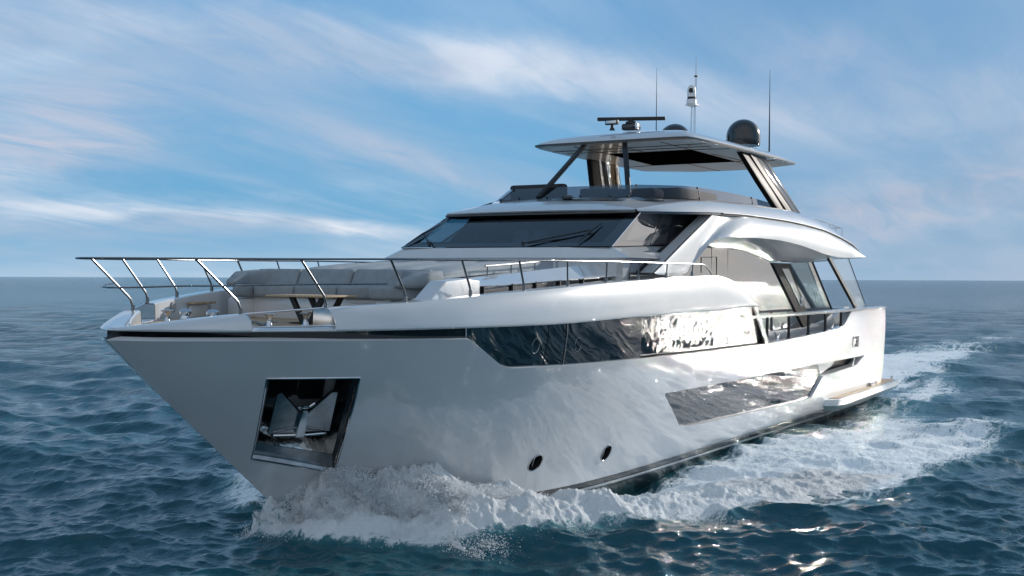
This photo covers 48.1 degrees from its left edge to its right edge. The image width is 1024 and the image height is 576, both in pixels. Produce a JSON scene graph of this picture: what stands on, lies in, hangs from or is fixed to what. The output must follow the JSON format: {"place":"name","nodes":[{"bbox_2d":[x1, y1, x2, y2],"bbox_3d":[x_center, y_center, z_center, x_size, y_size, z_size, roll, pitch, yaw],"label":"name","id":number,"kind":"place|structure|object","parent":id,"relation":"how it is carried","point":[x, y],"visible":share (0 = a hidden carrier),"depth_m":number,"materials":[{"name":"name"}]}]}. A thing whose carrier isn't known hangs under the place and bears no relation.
{"place":"outdoors","nodes":[
{"label":"outdoors","id":0,"kind":"place"},
{"bbox_2d":[0,277,1023,575],"bbox_3d":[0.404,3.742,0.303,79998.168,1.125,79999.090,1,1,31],"label":"sea","id":1,"kind":"structure","parent":0,"point":[112,463],"depth_m":20.68,"materials":[{"name":"liquid"}]},
{"bbox_2d":[75,75,898,503],"bbox_3d":[2.097,-0.810,26.248,7.160,10.798,28.414,1,1,31],"label":"yacht","id":2,"kind":"object","parent":1,"relation":"on","point":[639,337],"visible":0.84,"depth_m":19.78,"materials":[{"name":"paint"}]},
{"bbox_2d":[267,390,337,436],"bbox_3d":[-2.929,1.753,16.042,0.882,0.712,0.586,0,1,-22],"label":"anchor","id":3,"kind":"object","parent":2,"relation":"in","point":[287,416],"visible":1,"depth_m":16.05,"materials":[{"name":"metal"}]},
{"bbox_2d":[266,294,357,323],"bbox_3d":[-2.885,0.302,16.664,1.140,0.410,0.770,1,1,31],"label":"foredeck table","id":4,"kind":"object","parent":2,"relation":"on","point":[312,301],"visible":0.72,"depth_m":16.49,"materials":[{"name":"brown wood"}]},
{"bbox_2d":[226,269,442,318],"bbox_3d":[-2.902,0.099,17.968,3.983,0.795,1.271,1,1,31],"label":"foredeck sofa","id":5,"kind":"object","parent":2,"relation":"on","point":[257,299],"visible":0.73,"depth_m":18.04,"materials":[{"name":"grey fabric"}]},
{"bbox_2d":[308,259,564,278],"bbox_3d":[-1.460,-0.357,20.192,3.386,0.379,3.768,1,1,31],"label":"sunpad","id":6,"kind":"object","parent":2,"relation":"on","point":[451,269],"visible":0.57,"depth_m":19.37,"materials":[{"name":"fabric"}]},
{"bbox_2d":[467,325,547,366],"bbox_3d":[-0.082,0.886,17.095,0.138,0.681,1.776,1,1,42],"label":"main deck window","id":7,"kind":"structure","parent":2,"relation":"in","point":[516,346],"depth_m":17.19,"materials":[{"name":"black glass"}]},
{"bbox_2d":[543,324,566,365],"bbox_3d":[0.673,0.888,17.933,0.104,0.693,0.472,1,1,40],"label":"main deck window","id":8,"kind":"structure","parent":2,"relation":"in","point":[557,332],"depth_m":17.92,"materials":[{"name":"black glass"}]},
{"bbox_2d":[510,184,694,199],"bbox_3d":[2.426,-2.130,26.889,3.730,0.430,3.460,1,1,31],"label":"flybridge seating","id":9,"kind":"object","parent":2,"relation":"on","point":[532,186],"visible":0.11,"depth_m":26.02,"materials":[{"name":"black fabric"}]},
{"bbox_2d":[563,317,641,364],"bbox_3d":[1.561,0.869,19.100,0.094,0.764,2.428,1,1,36],"label":"main deck window","id":10,"kind":"structure","parent":2,"relation":"in","point":[613,339],"depth_m":19.01,"materials":[{"name":"black glass"}]},
{"bbox_2d":[640,307,760,357],"bbox_3d":[3.954,0.842,22.952,0.142,0.879,6.568,1,1,31],"label":"main deck window","id":11,"kind":"structure","parent":2,"relation":"in","point":[668,334],"depth_m":22.31,"materials":[{"name":"black glass"}]},
{"bbox_2d":[629,245,801,331],"bbox_3d":[4.967,0.055,25.994,0.040,2.120,10.700,1,1,31],"label":"saloon window","id":12,"kind":"structure","parent":2,"relation":"in","point":[754,273],"depth_m":27.12,"materials":[{"name":"glass"}]},
{"bbox_2d":[665,365,819,424],"bbox_3d":[5.344,2.356,25.486,0.198,0.907,9.974,1,1,32],"label":"hull window","id":13,"kind":"structure","parent":2,"relation":"in","point":[720,400],"depth_m":24.85,"materials":[{"name":"black glass"}]},
{"bbox_2d":[681,355,863,425],"bbox_3d":[6.441,2.349,27.240,0.271,0.925,14.116,1,1,32],"label":"hull window frame","id":14,"kind":"structure","parent":2,"relation":"in","point":[860,357],"depth_m":28.50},
{"bbox_2d":[771,263,810,326],"bbox_3d":[7.290,0.225,29.774,0.105,1.720,3.330,1,1,31],"label":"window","id":15,"kind":"structure","parent":2,"relation":"in","point":[784,272],"depth_m":29.63,"materials":[{"name":"black glass"}]},
{"bbox_2d":[790,262,832,324],"bbox_3d":[8.216,0.156,31.363,0.061,1.835,4.153,1,1,31],"label":"saloon window","id":16,"kind":"structure","parent":2,"relation":"in","point":[814,296],"depth_m":31.28,"materials":[{"name":"glass"}]},
{"bbox_2d":[236,462,748,562],"bbox_3d":[0.376,3.286,17.575,8.823,1.599,2.812,0,1,-28],"label":"bow spray","id":17,"kind":"object","parent":1,"relation":"on","point":[336,477],"visible":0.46,"depth_m":16.55,"materials":[{"name":"white liquid"}]},
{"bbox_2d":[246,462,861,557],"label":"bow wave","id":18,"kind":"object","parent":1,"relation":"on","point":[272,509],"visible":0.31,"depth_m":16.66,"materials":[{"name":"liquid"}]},
{"bbox_2d":[0,0,1023,280],"label":"sky","id":19,"kind":"structure","parent":0,"point":[129,128],"materials":[{"name":"blue"}]}
]}

